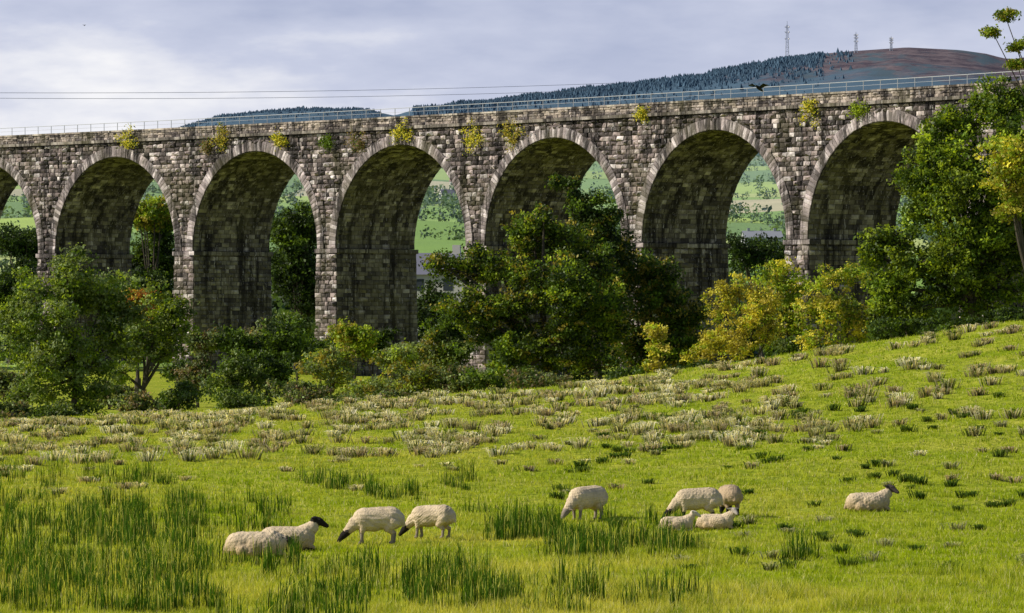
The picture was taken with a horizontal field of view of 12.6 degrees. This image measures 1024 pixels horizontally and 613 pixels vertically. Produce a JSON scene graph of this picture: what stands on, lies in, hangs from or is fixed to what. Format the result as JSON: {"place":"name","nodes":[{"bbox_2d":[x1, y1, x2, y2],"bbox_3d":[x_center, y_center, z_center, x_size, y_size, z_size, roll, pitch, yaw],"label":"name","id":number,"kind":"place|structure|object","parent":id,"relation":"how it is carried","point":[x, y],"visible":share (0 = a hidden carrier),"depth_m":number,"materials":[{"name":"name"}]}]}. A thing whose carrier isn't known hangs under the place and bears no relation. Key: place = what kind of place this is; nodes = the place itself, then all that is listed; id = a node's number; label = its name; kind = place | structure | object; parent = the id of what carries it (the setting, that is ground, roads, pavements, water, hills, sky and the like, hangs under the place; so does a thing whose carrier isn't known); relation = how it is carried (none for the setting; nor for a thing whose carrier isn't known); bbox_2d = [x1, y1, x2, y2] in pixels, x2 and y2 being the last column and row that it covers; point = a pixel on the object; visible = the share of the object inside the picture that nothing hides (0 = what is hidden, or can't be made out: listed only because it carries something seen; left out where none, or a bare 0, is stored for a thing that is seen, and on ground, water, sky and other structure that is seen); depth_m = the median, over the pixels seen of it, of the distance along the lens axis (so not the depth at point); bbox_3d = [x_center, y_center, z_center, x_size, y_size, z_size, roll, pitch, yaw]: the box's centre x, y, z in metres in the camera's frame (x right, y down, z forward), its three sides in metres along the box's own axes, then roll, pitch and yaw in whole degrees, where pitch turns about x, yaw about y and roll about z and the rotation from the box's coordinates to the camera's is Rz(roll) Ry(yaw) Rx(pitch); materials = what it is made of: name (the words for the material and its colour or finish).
{"place":"outdoors","nodes":[
{"label":"outdoors","id":0,"kind":"place"},
{"bbox_2d":[17,90,586,98],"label":"power line","id":1,"kind":"object","parent":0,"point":[205,98],"visible":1,"depth_m":567.41,"materials":[{"name":"paint"}]},
{"bbox_2d":[149,83,606,92],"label":"power line","id":2,"kind":"object","parent":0,"point":[353,90],"visible":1,"depth_m":592.84,"materials":[{"name":"paint"}]},
{"bbox_2d":[0,47,1023,612],"bbox_3d":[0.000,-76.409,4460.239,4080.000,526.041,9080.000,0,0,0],"label":"ground","id":3,"kind":"structure","parent":0,"point":[902,67],"depth_m":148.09,"materials":[{"name":"green plant"}]},
{"bbox_2d":[0,365,32,403],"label":"hedgerow shrub","id":4,"kind":"object","parent":3,"relation":"on","point":[4,376],"visible":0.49,"depth_m":239.53,"materials":[{"name":"green plant"}]},
{"bbox_2d":[0,398,33,418],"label":"hedgerow shrub","id":5,"kind":"object","parent":3,"relation":"on","point":[20,408],"visible":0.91,"depth_m":216.46,"materials":[{"name":"green plant"}]},
{"bbox_2d":[0,221,37,272],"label":"woodland tree","id":6,"kind":"object","parent":3,"relation":"on","point":[14,240],"visible":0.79,"depth_m":558.60,"materials":[{"name":"green plant"}]},
{"bbox_2d":[0,253,37,364],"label":"woodland tree","id":7,"kind":"object","parent":3,"relation":"on","point":[7,283],"visible":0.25,"depth_m":518.38,"materials":[{"name":"green plant"}]},
{"bbox_2d":[27,399,85,418],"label":"hedgerow shrub","id":8,"kind":"object","parent":3,"relation":"on","point":[57,408],"visible":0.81,"depth_m":217.67,"materials":[{"name":"green plant"}]},
{"bbox_2d":[0,242,149,415],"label":"ash tree","id":9,"kind":"object","parent":3,"relation":"on","point":[71,296],"visible":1,"depth_m":221.32,"materials":[{"name":"green plant"}]},
{"bbox_2d":[85,379,136,409],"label":"hedgerow shrub","id":10,"kind":"object","parent":3,"relation":"on","point":[123,388],"visible":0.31,"depth_m":259.84,"materials":[{"name":"green plant"}]},
{"bbox_2d":[108,389,164,412],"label":"hedgerow shrub","id":11,"kind":"object","parent":3,"relation":"on","point":[136,402],"visible":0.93,"depth_m":217.74,"materials":[{"name":"green plant"}]},
{"bbox_2d":[122,286,161,394],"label":"rowan tree","id":12,"kind":"object","parent":3,"relation":"on","point":[137,294],"visible":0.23,"depth_m":261.61,"materials":[{"name":"green plant"}]},
{"bbox_2d":[130,225,174,347],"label":"woodland tree","id":13,"kind":"object","parent":3,"relation":"on","point":[166,260],"visible":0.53,"depth_m":493.20,"materials":[{"name":"green plant"}]},
{"bbox_2d":[133,194,172,365],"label":"woodland tree","id":14,"kind":"object","parent":3,"relation":"on","point":[151,211],"visible":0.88,"depth_m":490.76,"materials":[{"name":"green plant"}]},
{"bbox_2d":[132,263,173,366],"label":"woodland tree","id":15,"kind":"object","parent":3,"relation":"on","point":[144,273],"visible":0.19,"depth_m":488.98,"materials":[{"name":"green plant"}]},
{"bbox_2d":[107,276,202,410],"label":"hawthorn tree","id":16,"kind":"object","parent":3,"relation":"on","point":[172,318],"visible":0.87,"depth_m":227.66,"materials":[{"name":"green plant"}]},
{"bbox_2d":[149,380,207,411],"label":"hedgerow shrub","id":17,"kind":"object","parent":3,"relation":"on","point":[174,399],"visible":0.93,"depth_m":223.53,"materials":[{"name":"green plant"}]},
{"bbox_2d":[158,358,202,383],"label":"hedgerow shrub","id":18,"kind":"object","parent":3,"relation":"on","point":[166,372],"visible":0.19,"depth_m":329.44,"materials":[{"name":"green plant"}]},
{"bbox_2d":[168,350,218,407],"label":"hedgerow shrub","id":19,"kind":"object","parent":3,"relation":"on","point":[189,371],"visible":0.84,"depth_m":261.04,"materials":[{"name":"green plant"}]},
{"bbox_2d":[183,321,228,393],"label":"hedgerow shrub","id":20,"kind":"object","parent":3,"relation":"on","point":[197,342],"visible":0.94,"depth_m":298.92,"materials":[{"name":"green plant"}]},
{"bbox_2d":[194,345,274,403],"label":"hedgerow shrub","id":21,"kind":"object","parent":3,"relation":"on","point":[237,370],"visible":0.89,"depth_m":244.98,"materials":[{"name":"green plant"}]},
{"bbox_2d":[211,324,268,358],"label":"hedgerow shrub","id":22,"kind":"object","parent":3,"relation":"on","point":[239,338],"visible":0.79,"depth_m":299.34,"materials":[{"name":"green plant"}]},
{"bbox_2d":[208,388,273,409],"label":"hedgerow shrub","id":23,"kind":"object","parent":3,"relation":"on","point":[228,399],"visible":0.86,"depth_m":217.19,"materials":[{"name":"green plant"}]},
{"bbox_2d":[222,530,291,558],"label":"sheep","id":24,"kind":"object","parent":3,"relation":"on","point":[241,540],"visible":0.67,"depth_m":89.49},
{"bbox_2d":[245,316,272,391],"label":"hedgerow shrub","id":25,"kind":"object","parent":3,"relation":"on","point":[252,332],"visible":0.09,"depth_m":309.40,"materials":[{"name":"green plant"}]},
{"bbox_2d":[243,349,298,404],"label":"hedgerow shrub","id":26,"kind":"object","parent":3,"relation":"on","point":[280,370],"visible":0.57,"depth_m":262.08,"materials":[{"name":"green plant"}]},
{"bbox_2d":[252,315,317,394],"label":"hedgerow shrub","id":27,"kind":"object","parent":3,"relation":"on","point":[288,337],"visible":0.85,"depth_m":299.50,"materials":[{"name":"green plant"}]},
{"bbox_2d":[269,237,316,366],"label":"woodland tree","id":28,"kind":"object","parent":3,"relation":"on","point":[283,274],"visible":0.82,"depth_m":479.67,"materials":[{"name":"green plant"}]},
{"bbox_2d":[270,198,316,369],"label":"woodland tree","id":29,"kind":"object","parent":3,"relation":"on","point":[295,229],"visible":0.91,"depth_m":478.17,"materials":[{"name":"green plant"}]},
{"bbox_2d":[262,516,328,550],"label":"sheep","id":30,"kind":"object","parent":3,"relation":"on","point":[309,529],"visible":0.6,"depth_m":92.28},
{"bbox_2d":[273,309,318,390],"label":"hedgerow shrub","id":31,"kind":"object","parent":3,"relation":"on","point":[308,324],"visible":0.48,"depth_m":320.02,"materials":[{"name":"green plant"}]},
{"bbox_2d":[263,378,333,404],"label":"hedgerow shrub","id":32,"kind":"object","parent":3,"relation":"on","point":[306,392],"visible":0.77,"depth_m":225.99,"materials":[{"name":"green plant"}]},
{"bbox_2d":[296,336,345,384],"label":"hedgerow shrub","id":33,"kind":"object","parent":3,"relation":"on","point":[320,344],"visible":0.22,"depth_m":309.54,"materials":[{"name":"green plant"}]},
{"bbox_2d":[290,339,360,396],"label":"hedgerow shrub","id":34,"kind":"object","parent":3,"relation":"on","point":[329,364],"visible":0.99,"depth_m":269.19,"materials":[{"name":"green plant"}]},
{"bbox_2d":[323,392,359,401],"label":"hedgerow shrub","id":35,"kind":"object","parent":3,"relation":"on","point":[339,397],"visible":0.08,"depth_m":214.60,"materials":[{"name":"green plant"}]},
{"bbox_2d":[322,316,383,379],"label":"hedgerow shrub","id":36,"kind":"object","parent":3,"relation":"on","point":[358,339],"visible":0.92,"depth_m":284.58,"materials":[{"name":"green plant"}]},
{"bbox_2d":[335,374,397,396],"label":"hedgerow shrub","id":37,"kind":"object","parent":3,"relation":"on","point":[361,386],"visible":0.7,"depth_m":225.06,"materials":[{"name":"green plant"}]},
{"bbox_2d":[337,506,405,543],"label":"sheep","id":38,"kind":"object","parent":3,"relation":"on","point":[389,519],"visible":1,"depth_m":94.88},
{"bbox_2d":[355,325,401,376],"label":"hedgerow shrub","id":39,"kind":"object","parent":3,"relation":"on","point":[383,344],"visible":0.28,"depth_m":309.69,"materials":[{"name":"green plant"}]},
{"bbox_2d":[357,387,417,399],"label":"hedgerow shrub","id":40,"kind":"object","parent":3,"relation":"on","point":[388,393],"visible":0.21,"depth_m":212.26,"materials":[{"name":"green plant"}]},
{"bbox_2d":[368,339,426,387],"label":"hedgerow shrub","id":41,"kind":"object","parent":3,"relation":"on","point":[406,355],"visible":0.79,"depth_m":289.13,"materials":[{"name":"green plant"}]},
{"bbox_2d":[0,451,820,612],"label":"rushes","id":42,"kind":"object","parent":3,"relation":"on","point":[502,526],"visible":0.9,"depth_m":86.40,"materials":[{"name":"green plant"}]},
{"bbox_2d":[380,354,445,394],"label":"hedgerow shrub","id":43,"kind":"object","parent":3,"relation":"on","point":[419,378],"visible":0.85,"depth_m":224.15,"materials":[{"name":"green plant"}]},
{"bbox_2d":[398,504,455,537],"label":"sheep","id":44,"kind":"object","parent":3,"relation":"on","point":[442,517],"visible":1,"depth_m":96.96},
{"bbox_2d":[391,328,462,373],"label":"hedgerow shrub","id":45,"kind":"object","parent":3,"relation":"on","point":[425,347],"visible":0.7,"depth_m":299.14,"materials":[{"name":"green plant"}]},
{"bbox_2d":[417,276,456,342],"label":"woodland tree","id":46,"kind":"object","parent":3,"relation":"on","point":[424,300],"visible":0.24,"depth_m":448.98,"materials":[{"name":"green plant"}]},
{"bbox_2d":[416,245,464,363],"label":"farmhouse","id":47,"kind":"object","parent":3,"relation":"on","point":[421,274],"visible":0.17,"depth_m":471.50,"materials":[{"name":"painted plaster"},{"name":"slate"},{"name":"glass"}]},
{"bbox_2d":[417,279,452,290],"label":"windows","id":48,"kind":"structure","parent":47,"relation":"in","point":[447,287],"depth_m":471.06,"materials":[{"name":"glass"}]},
{"bbox_2d":[419,292,475,367],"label":"hedgerow shrub","id":49,"kind":"object","parent":3,"relation":"on","point":[444,329],"visible":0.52,"depth_m":299.54,"materials":[{"name":"green plant"}]},
{"bbox_2d":[439,188,455,198],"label":"farmhouse","id":50,"kind":"object","parent":3,"relation":"on","point":[451,191],"visible":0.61,"depth_m":2399.08,"materials":[{"name":"paint"}]},
{"bbox_2d":[436,330,478,369],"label":"hedgerow shrub","id":51,"kind":"object","parent":3,"relation":"on","point":[456,346],"visible":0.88,"depth_m":298.92,"materials":[{"name":"green plant"}]},
{"bbox_2d":[430,362,489,393],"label":"hedgerow shrub","id":52,"kind":"object","parent":3,"relation":"on","point":[450,376],"visible":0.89,"depth_m":223.31,"materials":[{"name":"green plant"}]},
{"bbox_2d":[0,154,958,363],"bbox_3d":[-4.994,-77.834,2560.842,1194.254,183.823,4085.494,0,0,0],"label":"distant trees","id":53,"kind":"object","parent":3,"relation":"on","point":[426,201],"visible":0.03,"depth_m":1812.50,"materials":[{"name":"green plant"}]},
{"bbox_2d":[458,365,525,390],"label":"hedgerow shrub","id":54,"kind":"object","parent":3,"relation":"on","point":[473,377],"visible":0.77,"depth_m":222.23,"materials":[{"name":"green plant"}]},
{"bbox_2d":[0,80,1023,378],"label":"railway viaduct","id":55,"kind":"object","parent":3,"relation":"on","point":[674,170],"visible":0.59,"depth_m":402.62,"materials":[{"name":"stone"}]},
{"bbox_2d":[114,124,137,148],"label":"buddleia plant","id":56,"kind":"object","parent":55,"relation":"on","point":[123,136],"visible":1,"depth_m":434.50,"materials":[{"name":"yellow plant"}]},
{"bbox_2d":[197,136,211,155],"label":"buddleia plant","id":57,"kind":"object","parent":55,"relation":"on","point":[205,146],"visible":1,"depth_m":426.03,"materials":[{"name":"green plant"}]},
{"bbox_2d":[207,121,230,152],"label":"buddleia plant","id":58,"kind":"object","parent":55,"relation":"on","point":[221,140],"visible":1,"depth_m":424.53,"materials":[{"name":"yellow plant"}]},
{"bbox_2d":[267,127,289,149],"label":"buddleia plant","id":59,"kind":"object","parent":55,"relation":"on","point":[277,138],"visible":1,"depth_m":418.16,"materials":[{"name":"yellow plant"}]},
{"bbox_2d":[317,133,334,152],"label":"buddleia plant","id":60,"kind":"object","parent":55,"relation":"on","point":[326,143],"visible":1,"depth_m":413.11,"materials":[{"name":"green plant"}]},
{"bbox_2d":[344,125,366,156],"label":"buddleia plant","id":61,"kind":"object","parent":55,"relation":"on","point":[357,144],"visible":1,"depth_m":410.02,"materials":[{"name":"green plant"}]},
{"bbox_2d":[389,117,414,145],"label":"buddleia plant","id":62,"kind":"object","parent":55,"relation":"on","point":[401,129],"visible":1,"depth_m":405.33,"materials":[{"name":"yellow plant"}]},
{"bbox_2d":[456,117,484,155],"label":"buddleia plant","id":63,"kind":"object","parent":55,"relation":"on","point":[473,142],"visible":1,"depth_m":397.99,"materials":[{"name":"yellow plant"}]},
{"bbox_2d":[0,70,1023,132],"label":"railing","id":64,"kind":"object","parent":55,"relation":"on","point":[558,103],"visible":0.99,"depth_m":393.90,"materials":[{"name":"metal"}]},
{"bbox_2d":[497,116,527,152],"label":"buddleia plant","id":65,"kind":"object","parent":55,"relation":"on","point":[510,133],"visible":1,"depth_m":393.90,"materials":[{"name":"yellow plant"}]},
{"bbox_2d":[631,105,649,123],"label":"buddleia plant","id":66,"kind":"object","parent":55,"relation":"attached to","point":[639,113],"visible":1,"depth_m":380.65,"materials":[{"name":"yellow plant"}]},
{"bbox_2d":[798,95,820,128],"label":"buddleia plant","id":67,"kind":"object","parent":55,"relation":"attached to","point":[810,107],"visible":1,"depth_m":364.22,"materials":[{"name":"yellow plant"}]},
{"bbox_2d":[846,97,870,122],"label":"buddleia plant","id":68,"kind":"object","parent":55,"relation":"on","point":[855,109],"visible":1,"depth_m":359.68,"materials":[{"name":"green plant"}]},
{"bbox_2d":[0,321,1023,570],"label":"tussock grass","id":69,"kind":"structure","parent":3,"relation":"on","point":[716,419],"depth_m":156.00,"materials":[{"name":"beige plant"}]},
{"bbox_2d":[180,48,853,126],"bbox_3d":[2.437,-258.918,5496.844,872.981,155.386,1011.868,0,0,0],"label":"conifer forest","id":70,"kind":"object","parent":3,"relation":"on","point":[745,71],"visible":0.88,"depth_m":5844.09,"materials":[{"name":"green plant"}]},
{"bbox_2d":[418,201,639,382],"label":"sycamore tree","id":71,"kind":"object","parent":3,"relation":"on","point":[604,311],"visible":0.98,"depth_m":234.81,"materials":[{"name":"green plant"}]},
{"bbox_2d":[501,365,572,389],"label":"hedgerow shrub","id":72,"kind":"object","parent":3,"relation":"on","point":[531,377],"visible":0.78,"depth_m":219.65,"materials":[{"name":"green plant"}]},
{"bbox_2d":[561,485,607,520],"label":"sheep","id":73,"kind":"object","parent":3,"relation":"on","point":[580,499],"visible":0.97,"depth_m":104.81},
{"bbox_2d":[544,172,645,380],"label":"ivy clad tree","id":74,"kind":"object","parent":3,"relation":"on","point":[601,221],"visible":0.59,"depth_m":239.62,"materials":[{"name":"green plant"}]},
{"bbox_2d":[577,229,620,365],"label":"woodland tree","id":75,"kind":"object","parent":3,"relation":"on","point":[618,241],"depth_m":499.56,"materials":[{"name":"green plant"}]},
{"bbox_2d":[605,363,680,379],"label":"hedgerow shrub","id":76,"kind":"object","parent":3,"relation":"on","point":[622,372],"visible":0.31,"depth_m":223.99,"materials":[{"name":"green plant"}]},
{"bbox_2d":[591,248,713,369],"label":"alder tree","id":77,"kind":"object","parent":3,"relation":"on","point":[662,300],"visible":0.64,"depth_m":241.35,"materials":[{"name":"green plant"}]},
{"bbox_2d":[637,321,673,372],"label":"sapling tree","id":78,"kind":"object","parent":3,"relation":"on","point":[655,334],"visible":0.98,"depth_m":223.71,"materials":[{"name":"yellow plant"}]},
{"bbox_2d":[660,510,700,531],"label":"sheep","id":79,"kind":"object","parent":3,"relation":"on","point":[687,519],"visible":0.64,"depth_m":99.68},
{"bbox_2d":[661,487,722,518],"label":"sheep","id":80,"kind":"object","parent":3,"relation":"on","point":[709,499],"visible":0.91,"depth_m":103.77},
{"bbox_2d":[677,359,716,369],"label":"hedgerow shrub","id":81,"kind":"object","parent":3,"relation":"on","point":[701,362],"visible":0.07,"depth_m":221.62,"materials":[{"name":"green plant"}]},
{"bbox_2d":[695,507,738,529],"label":"sheep","id":82,"kind":"object","parent":3,"relation":"on","point":[723,521],"visible":0.95,"depth_m":100.64},
{"bbox_2d":[675,271,785,364],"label":"field maple tree","id":83,"kind":"object","parent":3,"relation":"on","point":[755,306],"visible":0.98,"depth_m":231.37,"materials":[{"name":"yellow plant"}]},
{"bbox_2d":[718,484,742,515],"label":"sheep","id":84,"kind":"object","parent":3,"relation":"on","point":[731,494],"visible":0.84,"depth_m":105.42},
{"bbox_2d":[726,229,785,357],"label":"woodland tree","id":85,"kind":"object","parent":3,"relation":"on","point":[749,255],"visible":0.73,"depth_m":518.34,"materials":[{"name":"green plant"}]},
{"bbox_2d":[740,228,783,248],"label":"barn","id":86,"kind":"structure","parent":3,"relation":"on","point":[773,233],"depth_m":1348.02,"materials":[{"name":"paint"}]},
{"bbox_2d":[748,256,819,353],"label":"willow tree","id":87,"kind":"object","parent":3,"relation":"on","point":[781,284],"visible":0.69,"depth_m":237.52,"materials":[{"name":"green plant"}]},
{"bbox_2d":[785,25,789,56],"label":"lattice mast","id":88,"kind":"object","parent":3,"relation":"on","point":[786,26],"visible":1,"depth_m":5959.61,"materials":[{"name":"metal"}]},
{"bbox_2d":[770,334,838,353],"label":"hedgerow shrub","id":89,"kind":"object","parent":3,"relation":"on","point":[788,346],"visible":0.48,"depth_m":235.22,"materials":[{"name":"green plant"}]},
{"bbox_2d":[790,258,881,351],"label":"goat willow tree","id":90,"kind":"object","parent":3,"relation":"on","point":[824,307],"visible":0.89,"depth_m":229.30,"materials":[{"name":"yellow plant"}]},
{"bbox_2d":[854,34,857,52],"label":"lattice mast","id":91,"kind":"object","parent":3,"relation":"on","point":[856,37],"visible":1,"depth_m":5960.07,"materials":[{"name":"metal"}]},
{"bbox_2d":[844,484,898,511],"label":"sheep","id":92,"kind":"object","parent":3,"relation":"on","point":[878,501],"visible":0.93,"depth_m":107.78},
{"bbox_2d":[862,313,947,341],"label":"hedgerow shrub","id":93,"kind":"object","parent":3,"relation":"on","point":[888,331],"visible":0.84,"depth_m":213.84,"materials":[{"name":"green plant"}]},
{"bbox_2d":[853,72,1023,333],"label":"oak tree","id":94,"kind":"object","parent":3,"relation":"on","point":[965,279],"visible":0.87,"depth_m":221.20,"materials":[{"name":"green plant"}]},
{"bbox_2d":[914,312,990,335],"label":"hedgerow shrub","id":95,"kind":"object","parent":3,"relation":"on","point":[956,322],"visible":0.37,"depth_m":211.11,"materials":[{"name":"green plant"}]},
{"bbox_2d":[972,132,1023,267],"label":"birch tree","id":96,"kind":"object","parent":3,"relation":"on","point":[1012,163],"visible":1,"depth_m":207.86,"materials":[{"name":"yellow plant"}]},
{"bbox_2d":[977,304,1023,323],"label":"hedgerow shrub","id":97,"kind":"object","parent":3,"relation":"on","point":[1002,314],"visible":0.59,"depth_m":209.55,"materials":[{"name":"green plant"}]},
{"bbox_2d":[978,6,1023,94],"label":"beech tree","id":98,"kind":"object","parent":3,"relation":"on","point":[1003,15],"visible":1,"depth_m":149.96,"materials":[{"name":"green plant"}]},
{"bbox_2d":[0,0,1023,135],"label":"sky","id":99,"kind":"structure","parent":0,"point":[235,52],"materials":[{"name":"grey"}]},
{"bbox_2d":[749,83,768,91],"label":"crow","id":100,"kind":"object","parent":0,"point":[760,87],"visible":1,"depth_m":249.93,"materials":[{"name":"paint"}]}
]}

